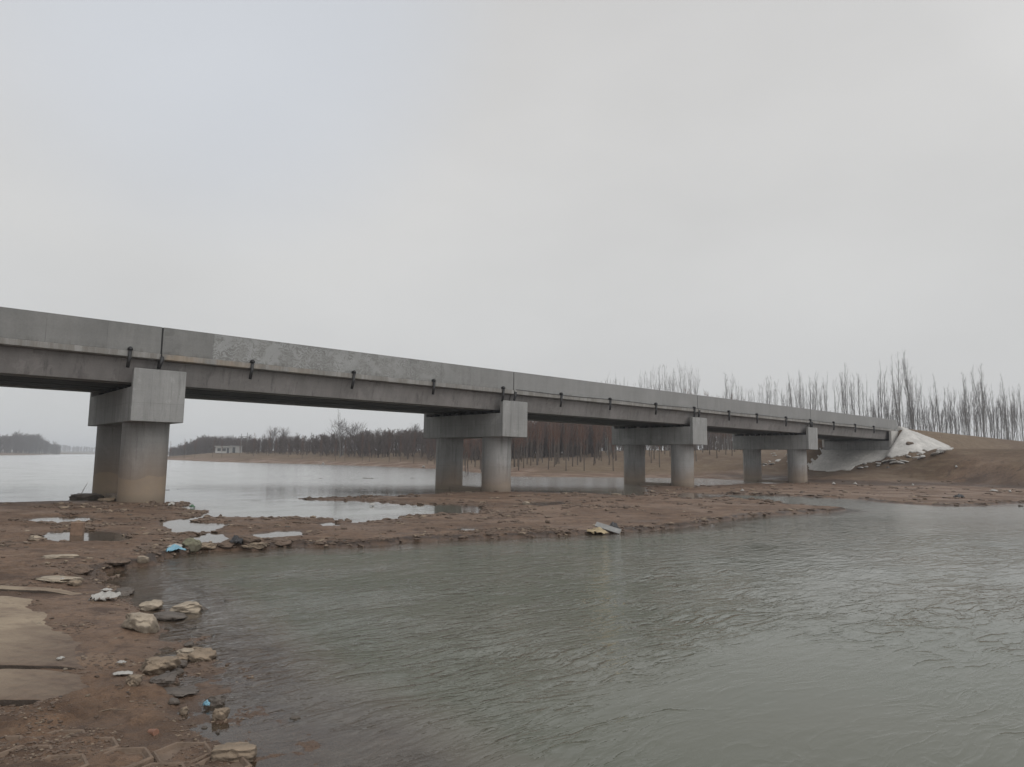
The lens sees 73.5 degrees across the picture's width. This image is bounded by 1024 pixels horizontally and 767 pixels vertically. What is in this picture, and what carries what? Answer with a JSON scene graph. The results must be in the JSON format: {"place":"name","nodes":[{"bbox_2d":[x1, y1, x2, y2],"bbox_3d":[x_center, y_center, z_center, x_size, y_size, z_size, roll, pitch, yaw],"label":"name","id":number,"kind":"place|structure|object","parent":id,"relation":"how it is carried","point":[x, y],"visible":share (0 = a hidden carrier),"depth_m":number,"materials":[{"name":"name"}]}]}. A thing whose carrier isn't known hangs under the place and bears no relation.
{"place":"outdoors","nodes":[
{"label":"outdoors","id":0,"kind":"place"},
{"bbox_2d":[289,715,300,722],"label":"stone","id":1,"kind":"object","parent":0,"point":[294,718],"visible":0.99,"depth_m":4.31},
{"bbox_2d":[0,454,1023,766],"bbox_3d":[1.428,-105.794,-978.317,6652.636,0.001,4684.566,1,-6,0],"label":"water","id":2,"kind":"structure","parent":0,"point":[864,634],"depth_m":7.03,"materials":[{"name":"liquid"}]},
{"bbox_2d":[587,527,608,533],"bbox_3d":[1.910,3.264,15.272,0.514,0.142,0.259,1,-6,-6],"label":"foam piece","id":3,"kind":"object","parent":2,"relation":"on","point":[598,529],"visible":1,"depth_m":15.23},
{"bbox_2d":[595,522,621,533],"bbox_3d":[2.174,3.270,15.528,0.600,0.025,0.140,13,40,26],"label":"board","id":4,"kind":"object","parent":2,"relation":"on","point":[609,528],"visible":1,"depth_m":15.51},
{"bbox_2d":[0,429,1023,766],"bbox_3d":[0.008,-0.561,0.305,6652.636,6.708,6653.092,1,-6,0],"label":"ground","id":5,"kind":"structure","parent":0,"point":[322,733],"depth_m":10.18,"materials":[{"name":"soil"}]},
{"bbox_2d":[4,735,22,740],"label":"paving block","id":6,"kind":"structure","parent":5,"relation":"on","point":[13,737],"depth_m":3.82,"materials":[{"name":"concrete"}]},
{"bbox_2d":[0,745,52,756],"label":"paving block","id":7,"kind":"structure","parent":5,"relation":"on","point":[4,753],"depth_m":3.66,"materials":[{"name":"concrete"}]},
{"bbox_2d":[0,430,61,453],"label":"distant woodland","id":8,"kind":"object","parent":5,"relation":"on","point":[15,442],"visible":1,"depth_m":546.77,"materials":[{"name":"plant"}]},
{"bbox_2d":[0,585,81,594],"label":"concrete slab","id":9,"kind":"structure","parent":5,"relation":"on","point":[32,589],"depth_m":7.61,"materials":[{"name":"concrete"}]},
{"bbox_2d":[0,596,87,669],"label":"concrete slab","id":10,"kind":"structure","parent":5,"relation":"on","point":[27,641],"depth_m":5.63,"materials":[{"name":"concrete"}]},
{"bbox_2d":[0,669,89,705],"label":"concrete slab","id":11,"kind":"structure","parent":5,"relation":"on","point":[20,687],"depth_m":4.59,"materials":[{"name":"concrete"}]},
{"bbox_2d":[34,575,83,581],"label":"stone","id":12,"kind":"object","parent":5,"relation":"on","point":[56,578],"visible":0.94,"depth_m":8.19,"materials":[{"name":"stone"}]},
{"bbox_2d":[41,554,79,558],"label":"stone","id":13,"kind":"object","parent":5,"relation":"on","point":[55,556],"visible":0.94,"depth_m":10.07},
{"bbox_2d":[42,753,89,766],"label":"paving block","id":14,"kind":"structure","parent":5,"relation":"on","point":[82,756],"depth_m":3.54,"materials":[{"name":"concrete"}]},
{"bbox_2d":[48,729,84,733],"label":"paving block","id":15,"kind":"structure","parent":5,"relation":"on","point":[69,731],"depth_m":3.96,"materials":[{"name":"concrete"}]},
{"bbox_2d":[67,579,82,586],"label":"stone","id":16,"kind":"object","parent":5,"relation":"on","point":[75,582],"visible":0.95,"depth_m":8.01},
{"bbox_2d":[70,522,84,535],"bbox_3d":[-8.778,2.938,13.858,0.220,0.270,0.140,5,-7,-14],"label":"brick block","id":17,"kind":"object","parent":5,"relation":"on","point":[77,528],"depth_m":13.80,"materials":[{"name":"brick"}]},
{"bbox_2d":[70,564,93,574],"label":"stone","id":18,"kind":"object","parent":5,"relation":"on","point":[80,569],"visible":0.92,"depth_m":8.82,"materials":[{"name":"stone"}]},
{"bbox_2d":[69,493,103,498],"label":"rubble","id":19,"kind":"object","parent":5,"relation":"on","point":[86,496],"visible":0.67,"depth_m":24.69,"materials":[{"name":"stone"}]},
{"bbox_2d":[58,737,119,752],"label":"paving block","id":20,"kind":"structure","parent":5,"relation":"on","point":[114,743],"depth_m":3.76,"materials":[{"name":"concrete"}]},
{"bbox_2d":[88,591,120,600],"bbox_3d":[-4.368,2.272,7.367,0.173,0.089,0.295,-5,-9,44],"label":"plastic bag","id":21,"kind":"object","parent":5,"relation":"on","point":[102,595],"visible":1,"depth_m":7.33,"materials":[{"name":"white plastic"}]},
{"bbox_2d":[97,498,115,501],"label":"rubble","id":22,"kind":"object","parent":5,"relation":"on","point":[108,499],"visible":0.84,"depth_m":23.32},
{"bbox_2d":[48,443,177,452],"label":"distant woodland","id":23,"kind":"object","parent":5,"relation":"on","point":[68,448],"visible":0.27,"depth_m":1498.37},
{"bbox_2d":[105,558,131,565],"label":"stone","id":24,"kind":"object","parent":5,"relation":"on","point":[118,561],"visible":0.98,"depth_m":9.72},
{"bbox_2d":[113,671,132,674],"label":"litter","id":25,"kind":"object","parent":5,"relation":"on","point":[122,672],"visible":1,"depth_m":4.90,"materials":[{"name":"white plastic"}]},
{"bbox_2d":[114,587,134,595],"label":"stone","id":26,"kind":"object","parent":5,"relation":"on","point":[126,591],"visible":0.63,"depth_m":8.03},
{"bbox_2d":[104,747,153,766],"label":"paving block","id":27,"kind":"structure","parent":5,"relation":"on","point":[146,753],"depth_m":3.65,"materials":[{"name":"concrete"}]},
{"bbox_2d":[125,674,142,686],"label":"stone","id":28,"kind":"object","parent":5,"relation":"on","point":[134,680],"visible":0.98,"depth_m":4.61,"materials":[{"name":"stone"}]},
{"bbox_2d":[121,612,159,632],"bbox_3d":[-3.402,2.197,6.282,0.321,0.198,0.249,0,-10,8],"label":"stone","id":29,"kind":"object","parent":5,"relation":"on","point":[140,622],"visible":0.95,"depth_m":6.21,"materials":[{"name":"stone"}]},
{"bbox_2d":[137,556,149,562],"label":"stone","id":30,"kind":"object","parent":5,"relation":"on","point":[142,559],"visible":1,"depth_m":10.09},
{"bbox_2d":[139,599,163,610],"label":"stone","id":31,"kind":"object","parent":5,"relation":"on","point":[154,604],"visible":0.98,"depth_m":7.24,"materials":[{"name":"stone"}]},
{"bbox_2d":[147,729,158,735],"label":"stone","id":32,"kind":"object","parent":5,"relation":"on","point":[153,732],"visible":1,"depth_m":3.98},
{"bbox_2d":[140,656,180,674],"bbox_3d":[-2.629,2.102,5.095,0.269,0.126,0.219,1,-9,1],"label":"stone","id":33,"kind":"object","parent":5,"relation":"on","point":[156,665],"visible":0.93,"depth_m":5.06,"materials":[{"name":"stone"}]},
{"bbox_2d":[149,671,176,685],"bbox_3d":[-2.438,2.071,4.792,0.174,0.056,0.154,-9,-1,-17],"label":"stone","id":34,"kind":"object","parent":5,"relation":"on","point":[164,679],"visible":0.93,"depth_m":4.76,"materials":[{"name":"stone"}]},
{"bbox_2d":[142,762,185,766],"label":"paving block","id":35,"kind":"structure","parent":5,"relation":"on","point":[160,764],"depth_m":3.54,"materials":[{"name":"concrete"}]},
{"bbox_2d":[153,611,188,620],"bbox_3d":[-3.442,2.360,6.934,0.352,0.079,0.289,2,-6,15],"label":"stone","id":36,"kind":"object","parent":5,"relation":"on","point":[168,616],"visible":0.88,"depth_m":6.85,"materials":[{"name":"stone"}]},
{"bbox_2d":[168,698,179,704],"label":"stone","id":37,"kind":"object","parent":5,"relation":"on","point":[174,701],"visible":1,"depth_m":4.47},
{"bbox_2d":[165,544,185,551],"bbox_3d":[-5.465,2.663,11.142,0.159,0.111,0.313,-4,-8,38],"label":"plastic bag","id":38,"kind":"object","parent":5,"relation":"on","point":[173,547],"visible":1,"depth_m":11.10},
{"bbox_2d":[170,668,183,675],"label":"stone","id":39,"kind":"object","parent":5,"relation":"on","point":[180,671],"visible":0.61,"depth_m":5.14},
{"bbox_2d":[163,687,198,696],"bbox_3d":[-2.283,2.111,4.695,0.276,0.035,0.143,-1,-3,16],"label":"stone","id":40,"kind":"object","parent":5,"relation":"on","point":[179,691],"visible":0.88,"depth_m":4.68,"materials":[{"name":"stone"}]},
{"bbox_2d":[151,742,211,762],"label":"paving block","id":41,"kind":"structure","parent":5,"relation":"on","point":[164,753],"depth_m":3.73,"materials":[{"name":"concrete"}]},
{"bbox_2d":[174,653,189,661],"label":"stone","id":42,"kind":"object","parent":5,"relation":"on","point":[183,656],"visible":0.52,"depth_m":5.49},
{"bbox_2d":[177,659,187,667],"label":"stone","id":43,"kind":"object","parent":5,"relation":"on","point":[184,663],"visible":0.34,"depth_m":5.31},
{"bbox_2d":[179,706,188,714],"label":"stone","id":44,"kind":"object","parent":5,"relation":"on","point":[184,710],"visible":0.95,"depth_m":4.36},
{"bbox_2d":[168,601,201,613],"bbox_3d":[-3.444,2.379,7.252,0.343,0.129,0.302,-6,-2,-1],"label":"stone","id":45,"kind":"object","parent":5,"relation":"on","point":[190,607],"visible":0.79,"depth_m":7.17,"materials":[{"name":"stone"}]},
{"bbox_2d":[176,648,193,653],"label":"stone","id":46,"kind":"object","parent":5,"relation":"on","point":[185,650],"visible":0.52,"depth_m":5.67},
{"bbox_2d":[181,538,201,552],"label":"stone","id":47,"kind":"object","parent":5,"relation":"on","point":[193,545],"visible":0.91,"depth_m":11.48,"materials":[{"name":"stone"}]},
{"bbox_2d":[188,648,216,661],"bbox_3d":[-2.505,2.204,5.541,0.202,0.096,0.184,5,-3,16],"label":"stone","id":48,"kind":"object","parent":5,"relation":"on","point":[201,655],"visible":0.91,"depth_m":5.51,"materials":[{"name":"stone"}]},
{"bbox_2d":[201,542,216,548],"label":"stone","id":49,"kind":"object","parent":5,"relation":"on","point":[209,545],"visible":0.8,"depth_m":11.72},
{"bbox_2d":[168,434,255,455],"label":"bare woodland","id":50,"kind":"object","parent":5,"relation":"on","point":[204,445],"visible":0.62,"depth_m":277.04,"materials":[{"name":"plant"}]},
{"bbox_2d":[204,695,225,707],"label":"stone","id":51,"kind":"object","parent":5,"relation":"on","point":[218,701],"visible":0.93,"depth_m":4.52,"materials":[{"name":"stone"}]},
{"bbox_2d":[212,707,229,720],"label":"stone","id":52,"kind":"object","parent":5,"relation":"on","point":[220,713],"visible":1,"depth_m":4.26,"materials":[{"name":"stone"}]},
{"bbox_2d":[194,756,251,766],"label":"paving block","id":53,"kind":"structure","parent":5,"relation":"on","point":[243,762],"depth_m":3.62,"materials":[{"name":"concrete"}]},
{"bbox_2d":[215,446,231,452],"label":"house","id":54,"kind":"structure","parent":5,"relation":"on","point":[226,449],"depth_m":210.59,"materials":[{"name":"paint"}]},
{"bbox_2d":[217,541,234,548],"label":"stone","id":55,"kind":"object","parent":5,"relation":"on","point":[226,544],"visible":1,"depth_m":11.85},
{"bbox_2d":[211,742,256,762],"bbox_3d":[-1.513,2.011,3.748,0.236,0.083,0.202,5,-9,-12],"label":"stone","id":56,"kind":"object","parent":5,"relation":"on","point":[234,751],"visible":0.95,"depth_m":3.68,"materials":[{"name":"stone"}]},
{"bbox_2d":[230,445,241,452],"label":"shed","id":57,"kind":"structure","parent":5,"relation":"on","point":[234,449],"depth_m":212.87,"materials":[{"name":"paint"}]},
{"bbox_2d":[229,535,242,543],"bbox_3d":[-4.818,2.725,11.993,0.236,0.158,0.159,4,-7,-28],"label":"plastic bag","id":58,"kind":"object","parent":5,"relation":"on","point":[236,539],"visible":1,"depth_m":11.96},
{"bbox_2d":[239,535,261,543],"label":"stone","id":59,"kind":"object","parent":5,"relation":"on","point":[249,538],"visible":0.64,"depth_m":12.10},
{"bbox_2d":[247,542,267,548],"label":"stone","id":60,"kind":"object","parent":5,"relation":"on","point":[256,545],"visible":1,"depth_m":11.93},
{"bbox_2d":[261,427,284,452],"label":"round tree","id":61,"kind":"object","parent":5,"relation":"on","point":[273,434],"visible":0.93,"depth_m":184.19,"materials":[{"name":"grey plant"}]},
{"bbox_2d":[266,537,291,545],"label":"stone","id":62,"kind":"object","parent":5,"relation":"on","point":[280,541],"visible":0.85,"depth_m":12.54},
{"bbox_2d":[325,418,359,454],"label":"round tree","id":63,"kind":"object","parent":5,"relation":"on","point":[342,426],"visible":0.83,"depth_m":159.71,"materials":[{"name":"grey plant"}]},
{"bbox_2d":[348,421,365,450],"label":"round tree","id":64,"kind":"object","parent":5,"relation":"on","point":[356,430],"visible":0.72,"depth_m":162.18,"materials":[{"name":"grey plant"}]},
{"bbox_2d":[242,421,605,460],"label":"bare woodland","id":65,"kind":"object","parent":5,"relation":"on","point":[379,445],"visible":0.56,"depth_m":145.59,"materials":[{"name":"plant"}]},
{"bbox_2d":[0,307,904,502],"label":"bridge","id":66,"kind":"structure","parent":5,"relation":"on","point":[140,383],"depth_m":28.98,"materials":[{"name":"concrete"}]},
{"bbox_2d":[466,439,473,473],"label":"plantation tree","id":67,"kind":"object","parent":5,"relation":"on","point":[468,450],"visible":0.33,"depth_m":72.62,"materials":[{"name":"brown plant"}]},
{"bbox_2d":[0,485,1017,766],"bbox_3d":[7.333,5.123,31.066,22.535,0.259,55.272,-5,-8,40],"label":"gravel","id":68,"kind":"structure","parent":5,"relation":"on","point":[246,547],"depth_m":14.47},
{"bbox_2d":[0,480,1023,766],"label":"mud crumbs","id":69,"kind":"object","parent":5,"relation":"on","point":[174,536],"visible":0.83,"depth_m":14.88,"materials":[{"name":"soil"}]},
{"bbox_2d":[525,421,530,463],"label":"plantation tree","id":70,"kind":"object","parent":5,"relation":"on","point":[527,440],"visible":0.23,"depth_m":100.22,"materials":[{"name":"brown plant"}]},
{"bbox_2d":[527,421,535,465],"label":"plantation tree","id":71,"kind":"object","parent":5,"relation":"on","point":[530,437],"visible":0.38,"depth_m":83.68,"materials":[{"name":"brown plant"}]},
{"bbox_2d":[534,422,541,464],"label":"plantation tree","id":72,"kind":"object","parent":5,"relation":"on","point":[537,440],"visible":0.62,"depth_m":89.49,"materials":[{"name":"brown plant"}]},
{"bbox_2d":[539,422,547,462],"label":"plantation tree","id":73,"kind":"object","parent":5,"relation":"on","point":[542,429],"visible":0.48,"depth_m":100.57,"materials":[{"name":"brown plant"}]},
{"bbox_2d":[547,422,553,468],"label":"plantation tree","id":74,"kind":"object","parent":5,"relation":"on","point":[551,432],"visible":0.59,"depth_m":73.12,"materials":[{"name":"brown plant"}]},
{"bbox_2d":[552,422,559,466],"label":"plantation tree","id":75,"kind":"object","parent":5,"relation":"on","point":[554,442],"visible":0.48,"depth_m":78.01,"materials":[{"name":"brown plant"}]},
{"bbox_2d":[553,423,558,464],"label":"plantation tree","id":76,"kind":"object","parent":5,"relation":"on","point":[556,426],"visible":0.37,"depth_m":83.55,"materials":[{"name":"brown plant"}]},
{"bbox_2d":[553,423,560,463],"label":"plantation tree","id":77,"kind":"object","parent":5,"relation":"on","point":[558,428],"visible":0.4,"depth_m":89.39,"materials":[{"name":"brown plant"}]},
{"bbox_2d":[561,426,570,470],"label":"plantation tree","id":78,"kind":"object","parent":5,"relation":"on","point":[565,446],"visible":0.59,"depth_m":72.08,"materials":[{"name":"brown plant"}]},
{"bbox_2d":[570,423,576,465],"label":"plantation tree","id":79,"kind":"object","parent":5,"relation":"on","point":[572,427],"visible":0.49,"depth_m":78.53,"materials":[{"name":"brown plant"}]},
{"bbox_2d":[573,424,580,464],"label":"plantation tree","id":80,"kind":"object","parent":5,"relation":"on","point":[577,440],"visible":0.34,"depth_m":83.31,"materials":[{"name":"brown plant"}]},
{"bbox_2d":[577,424,583,461],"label":"plantation tree","id":81,"kind":"object","parent":5,"relation":"on","point":[580,439],"visible":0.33,"depth_m":89.67,"materials":[{"name":"brown plant"}]},
{"bbox_2d":[580,425,586,470],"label":"plantation tree","id":82,"kind":"object","parent":5,"relation":"on","point":[584,434],"visible":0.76,"depth_m":73.07,"materials":[{"name":"brown plant"}]},
{"bbox_2d":[599,425,603,460],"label":"plantation tree","id":83,"kind":"object","parent":5,"relation":"on","point":[601,439],"visible":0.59,"depth_m":97.37,"materials":[{"name":"brown plant"}]},
{"bbox_2d":[602,411,849,450],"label":"background woodland","id":84,"kind":"object","parent":5,"relation":"on","point":[710,443],"visible":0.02,"depth_m":179.16,"materials":[{"name":"plant"}]},
{"bbox_2d":[723,373,733,449],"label":"poplar tree","id":85,"kind":"object","parent":5,"relation":"on","point":[727,398],"visible":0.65,"depth_m":140.11,"materials":[{"name":"grey plant"}]},
{"bbox_2d":[791,370,802,407],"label":"poplar tree","id":86,"kind":"object","parent":5,"relation":"on","point":[799,382],"visible":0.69,"depth_m":159.19,"materials":[{"name":"grey plant"}]},
{"bbox_2d":[807,376,815,409],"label":"poplar tree","id":87,"kind":"object","parent":5,"relation":"on","point":[810,392],"visible":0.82,"depth_m":134.48,"materials":[{"name":"grey plant"}]},
{"bbox_2d":[810,376,817,409],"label":"poplar tree","id":88,"kind":"object","parent":5,"relation":"on","point":[814,407],"visible":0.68,"depth_m":164.22,"materials":[{"name":"grey plant"}]},
{"bbox_2d":[821,374,827,410],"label":"poplar tree","id":89,"kind":"object","parent":5,"relation":"on","point":[826,397],"visible":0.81,"depth_m":140.16,"materials":[{"name":"grey plant"}]},
{"bbox_2d":[840,364,848,413],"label":"poplar tree","id":90,"kind":"object","parent":5,"relation":"on","point":[845,392],"visible":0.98,"depth_m":128.44,"materials":[{"name":"grey plant"}]},
{"bbox_2d":[856,377,861,415],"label":"poplar tree","id":91,"kind":"object","parent":5,"relation":"on","point":[858,395],"visible":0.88,"depth_m":131.31,"materials":[{"name":"grey plant"}]},
{"bbox_2d":[807,427,953,471],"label":"slope paving","id":92,"kind":"structure","parent":5,"relation":"on","point":[833,460],"depth_m":65.97,"materials":[{"name":"concrete"}]},
{"bbox_2d":[877,366,886,417],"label":"poplar tree","id":93,"kind":"object","parent":5,"relation":"on","point":[882,393],"visible":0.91,"depth_m":120.47,"materials":[{"name":"grey plant"}]},
{"bbox_2d":[890,357,904,426],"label":"poplar tree","id":94,"kind":"object","parent":5,"relation":"on","point":[898,388],"visible":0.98,"depth_m":116.60,"materials":[{"name":"grey plant"}]},
{"bbox_2d":[900,351,914,428],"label":"poplar tree","id":95,"kind":"object","parent":5,"relation":"on","point":[907,385],"visible":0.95,"depth_m":118.57,"materials":[{"name":"grey plant"}]},
{"bbox_2d":[903,378,912,428],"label":"poplar tree","id":96,"kind":"object","parent":5,"relation":"on","point":[910,401],"visible":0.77,"depth_m":122.31,"materials":[{"name":"grey plant"}]},
{"bbox_2d":[928,388,937,431],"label":"poplar tree","id":97,"kind":"object","parent":5,"relation":"on","point":[932,414],"visible":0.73,"depth_m":114.74,"materials":[{"name":"grey plant"}]},
{"bbox_2d":[930,394,939,431],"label":"brushy sapling","id":98,"kind":"object","parent":5,"relation":"on","point":[933,416],"visible":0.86,"depth_m":113.09,"materials":[{"name":"grey plant"}]},
{"bbox_2d":[942,387,953,432],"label":"poplar tree","id":99,"kind":"object","parent":5,"relation":"on","point":[946,416],"visible":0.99,"depth_m":117.90,"materials":[{"name":"grey plant"}]},
{"bbox_2d":[956,399,963,433],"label":"brushy sapling","id":100,"kind":"object","parent":5,"relation":"on","point":[958,418],"visible":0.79,"depth_m":124.33,"materials":[{"name":"grey plant"}]},
{"bbox_2d":[960,372,974,434],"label":"poplar tree","id":101,"kind":"object","parent":5,"relation":"on","point":[965,387],"visible":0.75,"depth_m":116.06,"materials":[{"name":"grey plant"}]},
{"bbox_2d":[971,386,976,435],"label":"poplar tree","id":102,"kind":"object","parent":5,"relation":"on","point":[973,412],"visible":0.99,"depth_m":111.96,"materials":[{"name":"grey plant"}]},
{"bbox_2d":[972,386,980,435],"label":"brushy sapling","id":103,"kind":"object","parent":5,"relation":"on","point":[977,412],"visible":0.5,"depth_m":133.80,"materials":[{"name":"grey plant"}]},
{"bbox_2d":[973,382,981,436],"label":"poplar tree","id":104,"kind":"object","parent":5,"relation":"on","point":[978,406],"visible":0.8,"depth_m":115.19,"materials":[{"name":"grey plant"}]},
{"bbox_2d":[970,363,986,436],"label":"poplar tree","id":105,"kind":"object","parent":5,"relation":"on","point":[982,388],"visible":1,"depth_m":112.62,"materials":[{"name":"grey plant"}]},
{"bbox_2d":[1000,372,1007,439],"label":"poplar tree","id":106,"kind":"object","parent":5,"relation":"on","point":[1004,406],"visible":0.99,"depth_m":110.12,"materials":[{"name":"grey plant"}]},
{"bbox_2d":[1009,386,1018,440],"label":"poplar tree","id":107,"kind":"object","parent":5,"relation":"on","point":[1014,413],"visible":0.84,"depth_m":129.25,"materials":[{"name":"grey plant"}]},
{"bbox_2d":[1014,384,1023,440],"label":"poplar tree","id":108,"kind":"object","parent":5,"relation":"on","point":[1020,412],"visible":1,"depth_m":112.29,"materials":[{"name":"grey plant"}]},
{"bbox_2d":[0,0,1023,452],"label":"sky","id":109,"kind":"structure","parent":0,"point":[751,191],"materials":[{"name":"grey"}]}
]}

